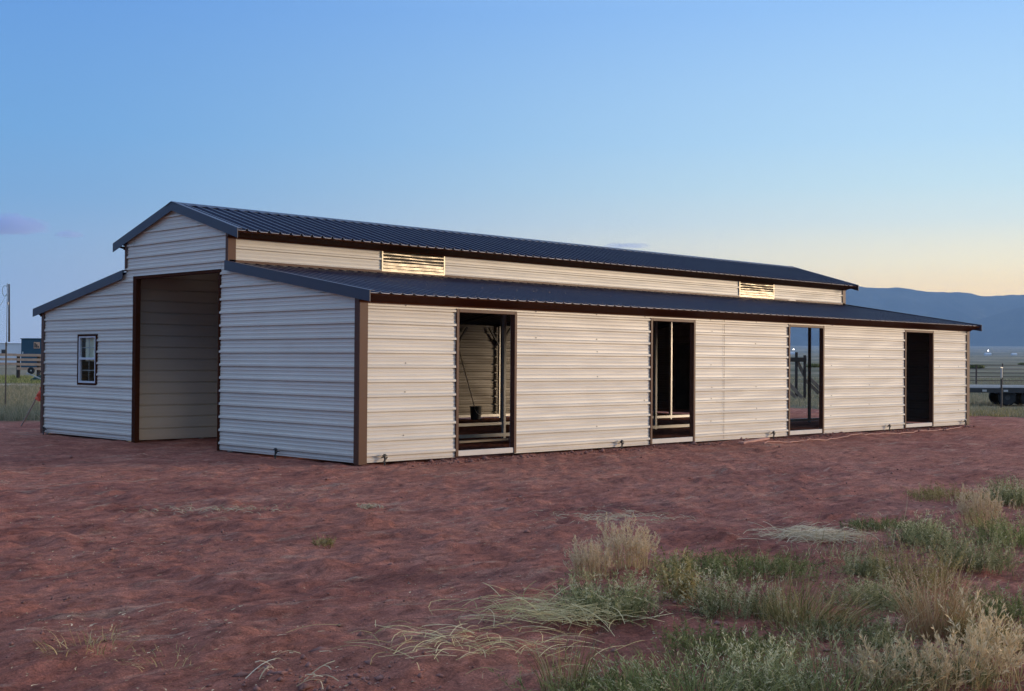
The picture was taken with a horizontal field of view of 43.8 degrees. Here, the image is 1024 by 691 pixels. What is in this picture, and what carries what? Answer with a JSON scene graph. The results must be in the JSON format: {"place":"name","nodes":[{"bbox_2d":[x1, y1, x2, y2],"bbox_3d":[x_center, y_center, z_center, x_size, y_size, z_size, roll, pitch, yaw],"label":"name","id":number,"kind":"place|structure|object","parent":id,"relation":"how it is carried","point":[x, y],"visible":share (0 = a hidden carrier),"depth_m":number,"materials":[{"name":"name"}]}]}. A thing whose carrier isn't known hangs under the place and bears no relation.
{"place":"outdoors","nodes":[
{"label":"outdoors","id":0,"kind":"place"},
{"bbox_2d":[2,440,1014,690],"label":"chaff","id":1,"kind":"object","parent":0,"point":[422,564],"visible":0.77,"depth_m":8.87,"materials":[{"name":"plant"}]},
{"bbox_2d":[0,346,1023,690],"bbox_3d":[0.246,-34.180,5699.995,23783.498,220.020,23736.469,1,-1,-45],"label":"ground","id":2,"kind":"structure","parent":0,"point":[290,562],"depth_m":11.35,"materials":[{"name":"red soil"}]},
{"bbox_2d":[1,283,7,341],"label":"service mast","id":3,"kind":"object","parent":2,"relation":"on","point":[1,303],"visible":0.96,"depth_m":150.00,"materials":[{"name":"black metal"}]},
{"bbox_2d":[5,342,6,406],"bbox_3d":[-15.322,1.004,38.495,0.056,2.200,0.042,1,-1,-45],"label":"steel post","id":4,"kind":"object","parent":2,"relation":"on","point":[5,368],"visible":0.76,"depth_m":38.48,"materials":[{"name":"metal"}]},
{"bbox_2d":[8,284,9,341],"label":"utility pole","id":5,"kind":"object","parent":2,"relation":"on","point":[8,312],"visible":0.67,"depth_m":204.90,"materials":[{"name":"grey wood"}]},
{"bbox_2d":[0,342,20,362],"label":"trailer home","id":6,"kind":"object","parent":2,"relation":"on","point":[13,347],"visible":0.33,"depth_m":190.00,"materials":[{"name":"white metal"}]},
{"bbox_2d":[0,382,40,420],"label":"tall grass","id":7,"kind":"structure","parent":2,"relation":"on","point":[19,400],"depth_m":40.62,"materials":[{"name":"green plant"}]},
{"bbox_2d":[0,353,40,377],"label":"rail fence","id":8,"kind":"object","parent":2,"relation":"on","point":[18,359],"visible":0.33,"depth_m":90.81,"materials":[{"name":"brown wood"}]},
{"bbox_2d":[0,374,40,383],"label":"pasture","id":9,"kind":"structure","parent":2,"relation":"on","point":[25,378],"depth_m":85.86,"materials":[{"name":"green plant"}]},
{"bbox_2d":[20,338,40,367],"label":"shed","id":10,"kind":"structure","parent":2,"relation":"on","point":[30,345],"depth_m":150.00,"materials":[{"name":"blue metal"}]},
{"bbox_2d":[34,342,39,347],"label":"window","id":11,"kind":"structure","parent":10,"relation":"in","point":[36,344],"depth_m":149.96,"materials":[{"name":"glass"}]},
{"bbox_2d":[21,387,40,425],"bbox_3d":[-10.869,1.319,28.858,0.146,1.212,3.240,1,-1,-31],"label":"flag pole","id":12,"kind":"object","parent":2,"relation":"on","point":[38,397],"visible":0.45,"depth_m":28.40,"materials":[{"name":"red fabric"}]},
{"bbox_2d":[26,367,40,380],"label":"hand cart","id":13,"kind":"object","parent":2,"relation":"on","point":[31,370],"visible":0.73,"depth_m":85.91,"materials":[{"name":"grey metal"}]},
{"bbox_2d":[26,620,138,664],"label":"dead weed","id":14,"kind":"object","parent":2,"relation":"on","point":[91,643],"visible":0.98,"depth_m":6.85,"materials":[{"name":"beige plant"}]},
{"bbox_2d":[112,641,202,670],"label":"dead weed","id":15,"kind":"object","parent":2,"relation":"on","point":[155,656],"visible":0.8,"depth_m":6.67,"materials":[{"name":"beige plant"}]},
{"bbox_2d":[125,503,297,516],"bbox_3d":[-3.197,1.727,13.467,1.596,0.037,1.081,0,-1,18],"label":"straw pile","id":16,"kind":"object","parent":2,"relation":"on","point":[216,508],"visible":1,"depth_m":13.47,"materials":[{"name":"beige plant"}]},
{"bbox_2d":[245,658,338,688],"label":"dry grass","id":17,"kind":"structure","parent":2,"relation":"on","point":[305,675],"depth_m":6.24,"materials":[{"name":"beige plant"}]},
{"bbox_2d":[311,534,336,548],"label":"weed","id":18,"kind":"object","parent":2,"relation":"on","point":[329,541],"visible":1,"depth_m":10.94,"materials":[{"name":"green plant"}]},
{"bbox_2d":[357,502,385,508],"bbox_3d":[-1.536,1.747,13.885,0.339,0.064,0.354,0,-1,0],"label":"straw pile","id":19,"kind":"object","parent":2,"relation":"on","point":[369,506],"visible":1,"depth_m":13.86,"materials":[{"name":"beige plant"}]},
{"bbox_2d":[275,618,643,673],"bbox_3d":[-0.355,1.583,6.843,1.885,0.060,1.231,0,-1,25],"label":"straw pile","id":20,"kind":"object","parent":2,"relation":"on","point":[491,642],"visible":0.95,"depth_m":6.80,"materials":[{"name":"beige plant"}]},
{"bbox_2d":[470,406,482,419],"bbox_3d":[-1.001,1.878,35.440,0.344,0.372,0.371,1,-1,-45],"label":"bucket","id":21,"kind":"object","parent":2,"relation":"on","point":[475,413],"visible":1,"depth_m":35.32,"materials":[{"name":"black plastic"}]},
{"bbox_2d":[459,349,474,405],"bbox_3d":[-1.262,1.050,35.570,0.585,1.919,0.138,0,-1,21],"label":"shovel","id":22,"kind":"object","parent":21,"relation":"in","point":[466,377],"visible":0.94,"depth_m":35.59,"materials":[{"name":"wood"}]},
{"bbox_2d":[33,201,981,464],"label":"barn","id":23,"kind":"structure","parent":2,"relation":"on","point":[285,335],"depth_m":24.88,"materials":[{"name":"beige metal"}]},
{"bbox_2d":[77,334,97,384],"bbox_3d":[-8.590,0.287,25.868,0.130,1.030,0.820,1,-1,-45],"label":"window","id":24,"kind":"structure","parent":23,"relation":"in","point":[87,344],"depth_m":25.88,"materials":[{"name":"brown paint"}]},
{"bbox_2d":[458,438,508,442],"bbox_3d":[-0.588,1.861,24.908,0.140,0.040,1.402,0,-1,42],"label":"board","id":25,"kind":"object","parent":23,"relation":"attached to","point":[482,440],"visible":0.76,"depth_m":24.89,"materials":[{"name":"beige wood"}]},
{"bbox_2d":[0,425,1023,690],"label":"clods","id":26,"kind":"object","parent":2,"relation":"on","point":[304,685],"visible":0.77,"depth_m":8.21,"materials":[{"name":"brown soil"}]},
{"bbox_2d":[429,581,703,635],"bbox_3d":[0.341,1.569,7.736,1.590,0.226,1.015,0,-1,24],"label":"straw pile","id":27,"kind":"object","parent":2,"relation":"on","point":[561,612],"visible":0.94,"depth_m":7.75,"materials":[{"name":"beige plant"}]},
{"bbox_2d":[518,622,614,690],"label":"grass tuft","id":28,"kind":"object","parent":2,"relation":"on","point":[573,673],"visible":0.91,"depth_m":6.17,"materials":[{"name":"green plant"}]},
{"bbox_2d":[542,561,670,627],"bbox_3d":[0.577,1.542,8.037,0.820,0.382,0.787,0,-1,17],"label":"weed","id":29,"kind":"object","parent":2,"relation":"on","point":[626,593],"visible":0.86,"depth_m":7.95,"materials":[{"name":"green plant"}]},
{"bbox_2d":[488,650,725,690],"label":"weed","id":30,"kind":"object","parent":2,"relation":"on","point":[593,687],"visible":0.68,"depth_m":6.18,"materials":[{"name":"green plant"}]},
{"bbox_2d":[530,507,693,524],"bbox_3d":[0.993,1.778,13.224,1.604,0.040,1.647,1,-1,-33],"label":"straw pile","id":31,"kind":"object","parent":2,"relation":"on","point":[620,515],"visible":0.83,"depth_m":13.25,"materials":[{"name":"beige plant"}]},
{"bbox_2d":[595,512,660,569],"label":"seed grass","id":32,"kind":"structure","parent":2,"relation":"on","point":[641,551],"depth_m":9.60,"materials":[{"name":"beige plant"}]},
{"bbox_2d":[650,542,711,601],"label":"weed","id":33,"kind":"object","parent":2,"relation":"on","point":[681,585],"visible":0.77,"depth_m":8.56,"materials":[{"name":"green plant"}]},
{"bbox_2d":[566,631,809,690],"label":"grass tuft","id":34,"kind":"object","parent":2,"relation":"on","point":[685,678],"visible":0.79,"depth_m":6.15,"materials":[{"name":"green plant"}]},
{"bbox_2d":[611,548,777,587],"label":"weed","id":35,"kind":"object","parent":2,"relation":"on","point":[669,564],"visible":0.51,"depth_m":9.74,"materials":[{"name":"green plant"}]},
{"bbox_2d":[640,612,825,670],"bbox_3d":[1.230,1.625,7.007,0.970,0.267,1.050,1,-1,-45],"label":"weed","id":36,"kind":"object","parent":2,"relation":"on","point":[717,639],"visible":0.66,"depth_m":7.03,"materials":[{"name":"green plant"}]},
{"bbox_2d":[657,563,812,621],"bbox_3d":[1.396,1.558,8.057,0.822,0.346,0.979,1,-1,-45],"label":"weed","id":37,"kind":"object","parent":2,"relation":"on","point":[719,599],"visible":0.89,"depth_m":8.06,"materials":[{"name":"green plant"}]},
{"bbox_2d":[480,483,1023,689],"bbox_3d":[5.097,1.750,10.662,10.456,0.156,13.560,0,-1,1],"label":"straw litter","id":38,"kind":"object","parent":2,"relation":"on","point":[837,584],"visible":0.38,"depth_m":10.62,"materials":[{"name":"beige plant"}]},
{"bbox_2d":[738,437,769,443],"bbox_3d":[4.902,1.922,25.732,0.120,0.081,1.162,0,-1,37],"label":"board","id":39,"kind":"object","parent":2,"relation":"on","point":[755,440],"visible":1,"depth_m":25.71,"materials":[{"name":"beige wood"}]},
{"bbox_2d":[672,627,854,690],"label":"weed","id":40,"kind":"object","parent":2,"relation":"on","point":[742,672],"visible":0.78,"depth_m":6.15,"materials":[{"name":"green plant"}]},
{"bbox_2d":[675,544,855,589],"bbox_3d":[1.943,1.659,9.753,1.412,0.263,1.471,0,-1,7],"label":"weed","id":41,"kind":"object","parent":2,"relation":"on","point":[778,565],"visible":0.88,"depth_m":9.66,"materials":[{"name":"green plant"}]},
{"bbox_2d":[790,352,818,399],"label":"loading chute","id":42,"kind":"object","parent":2,"relation":"on","point":[796,359],"visible":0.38,"depth_m":56.93,"materials":[{"name":"grey wood"}]},
{"bbox_2d":[806,363,818,367],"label":"shrub","id":43,"kind":"object","parent":2,"relation":"on","point":[813,365],"visible":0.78,"depth_m":258.96,"materials":[{"name":"green plant"}]},
{"bbox_2d":[743,517,890,545],"bbox_3d":[2.760,1.696,11.758,1.529,0.194,1.187,0,-1,0],"label":"straw pile","id":44,"kind":"object","parent":2,"relation":"on","point":[808,532],"visible":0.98,"depth_m":11.68,"materials":[{"name":"beige plant"}]},
{"bbox_2d":[713,627,956,690],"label":"grass tuft","id":45,"kind":"object","parent":2,"relation":"on","point":[857,681],"visible":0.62,"depth_m":6.20,"materials":[{"name":"green plant"}]},
{"bbox_2d":[739,556,931,638],"bbox_3d":[1.941,1.606,7.779,1.241,0.644,1.242,1,-1,-45],"label":"grass tuft","id":46,"kind":"object","parent":2,"relation":"on","point":[790,618],"visible":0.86,"depth_m":7.72,"materials":[{"name":"green plant"}]},
{"bbox_2d":[779,607,926,657],"bbox_3d":[1.987,1.623,7.252,0.801,0.228,0.881,1,-1,-45],"label":"weed","id":47,"kind":"object","parent":2,"relation":"on","point":[882,631],"visible":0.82,"depth_m":7.25,"materials":[{"name":"green plant"}]},
{"bbox_2d":[816,544,897,578],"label":"weed","id":48,"kind":"object","parent":2,"relation":"on","point":[847,560],"visible":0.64,"depth_m":9.77,"materials":[{"name":"green plant"}]},
{"bbox_2d":[699,481,1023,690],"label":"dry stalks","id":49,"kind":"object","parent":2,"relation":"on","point":[906,576],"visible":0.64,"depth_m":9.66,"materials":[{"name":"beige plant"}]},
{"bbox_2d":[700,501,1023,690],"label":"weeds","id":50,"kind":"object","parent":2,"relation":"on","point":[1014,678],"visible":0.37,"depth_m":10.57,"materials":[{"name":"green plant"}]},
{"bbox_2d":[763,426,960,443],"bbox_3d":[8.337,2.019,28.913,0.372,0.112,10.239,0,-1,42],"label":"hose","id":51,"kind":"object","parent":2,"relation":"on","point":[856,434],"visible":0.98,"depth_m":28.26,"materials":[{"name":"orange rubber"}]},
{"bbox_2d":[809,567,949,614],"bbox_3d":[2.496,1.646,8.599,1.246,0.280,0.988,1,-1,-45],"label":"weed","id":52,"kind":"object","parent":2,"relation":"on","point":[873,587],"visible":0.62,"depth_m":8.47,"materials":[{"name":"green plant"}]},
{"bbox_2d":[839,515,930,531],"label":"weed","id":53,"kind":"object","parent":2,"relation":"on","point":[856,524],"visible":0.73,"depth_m":12.55,"materials":[{"name":"plant"}]},
{"bbox_2d":[822,632,980,690],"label":"seed grass","id":54,"kind":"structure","parent":2,"relation":"on","point":[918,671],"depth_m":6.10,"materials":[{"name":"plant"}]},
{"bbox_2d":[790,376,1023,417],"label":"field grass","id":55,"kind":"structure","parent":2,"relation":"on","point":[798,401],"depth_m":52.62,"materials":[{"name":"green plant"}]},
{"bbox_2d":[834,523,983,592],"bbox_3d":[2.963,1.550,9.376,0.853,0.463,0.956,1,-1,-45],"label":"weed","id":56,"kind":"object","parent":2,"relation":"on","point":[895,570],"visible":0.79,"depth_m":9.34,"materials":[{"name":"green plant"}]},
{"bbox_2d":[879,506,973,548],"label":"weed","id":57,"kind":"object","parent":2,"relation":"on","point":[914,533],"visible":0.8,"depth_m":11.21,"materials":[{"name":"green plant"}]},
{"bbox_2d":[871,550,1003,641],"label":"dry stems","id":58,"kind":"object","parent":2,"relation":"on","point":[924,628],"visible":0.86,"depth_m":7.46,"materials":[{"name":"beige plant"}]},
{"bbox_2d":[891,481,990,502],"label":"weed","id":59,"kind":"object","parent":2,"relation":"on","point":[932,492],"visible":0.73,"depth_m":15.17,"materials":[{"name":"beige plant"}]},
{"bbox_2d":[877,635,1010,690],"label":"weed","id":60,"kind":"object","parent":2,"relation":"on","point":[968,676],"visible":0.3,"depth_m":6.33,"materials":[{"name":"plant"}]},
{"bbox_2d":[894,587,1023,690],"bbox_3d":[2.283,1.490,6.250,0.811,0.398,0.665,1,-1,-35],"label":"seed grass","id":61,"kind":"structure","parent":2,"relation":"on","point":[982,649],"depth_m":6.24,"materials":[{"name":"beige plant"}]},
{"bbox_2d":[909,516,1023,574],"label":"weed","id":62,"kind":"object","parent":2,"relation":"on","point":[985,560],"visible":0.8,"depth_m":9.86,"materials":[{"name":"plant"}]},
{"bbox_2d":[911,601,1023,654],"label":"weed","id":63,"kind":"object","parent":2,"relation":"on","point":[975,627],"visible":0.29,"depth_m":7.29,"materials":[{"name":"green plant"}]},
{"bbox_2d":[925,578,1023,630],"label":"weed","id":64,"kind":"object","parent":2,"relation":"on","point":[999,604],"visible":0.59,"depth_m":8.07,"materials":[{"name":"green plant"}]},
{"bbox_2d":[970,364,986,367],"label":"shrub","id":65,"kind":"object","parent":2,"relation":"on","point":[978,366],"visible":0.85,"depth_m":239.19,"materials":[{"name":"green plant"}]},
{"bbox_2d":[950,505,1023,550],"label":"weed","id":66,"kind":"object","parent":2,"relation":"on","point":[1019,535],"visible":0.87,"depth_m":11.34,"materials":[{"name":"green plant"}]},
{"bbox_2d":[968,471,1023,506],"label":"weed","id":67,"kind":"object","parent":2,"relation":"on","point":[1009,495],"visible":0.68,"depth_m":14.39,"materials":[{"name":"green plant"}]},
{"bbox_2d":[970,387,1023,405],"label":"flatbed trailer","id":68,"kind":"object","parent":2,"relation":"on","point":[1011,396],"visible":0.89,"depth_m":50.18,"materials":[{"name":"metal"}]},
{"bbox_2d":[970,385,1023,387],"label":"plank","id":69,"kind":"object","parent":68,"relation":"on","point":[1012,386],"visible":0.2,"depth_m":50.58,"materials":[{"name":"paint"}]},
{"bbox_2d":[970,407,1023,416],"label":"green verge","id":70,"kind":"structure","parent":2,"relation":"on","point":[997,415],"depth_m":41.38,"materials":[{"name":"green plant"}]},
{"bbox_2d":[970,364,1023,384],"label":"pipe fence","id":71,"kind":"object","parent":2,"relation":"on","point":[976,376],"visible":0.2,"depth_m":91.92,"materials":[{"name":"grey metal"}]},
{"bbox_2d":[999,367,1002,407],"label":"marker post","id":72,"kind":"object","parent":2,"relation":"on","point":[1001,372],"visible":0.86,"depth_m":45.98,"materials":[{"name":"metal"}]},
{"bbox_2d":[0,0,1023,341],"label":"sky","id":73,"kind":"structure","parent":0,"point":[863,143],"materials":[{"name":"blue"}]},
{"bbox_2d":[562,534,626,580],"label":"seed grass","id":74,"kind":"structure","parent":0,"point":[596,561],"depth_m":9.45,"materials":[{"name":"beige plant"}]},
{"bbox_2d":[790,286,1023,345],"bbox_3d":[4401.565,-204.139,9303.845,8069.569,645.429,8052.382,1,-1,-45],"label":"mountain","id":75,"kind":"structure","parent":0,"point":[1000,319],"depth_m":9365.44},
{"bbox_2d":[950,482,1016,527],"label":"seed grass","id":76,"kind":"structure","parent":0,"point":[975,503],"depth_m":12.55,"materials":[{"name":"plant"}]}
]}

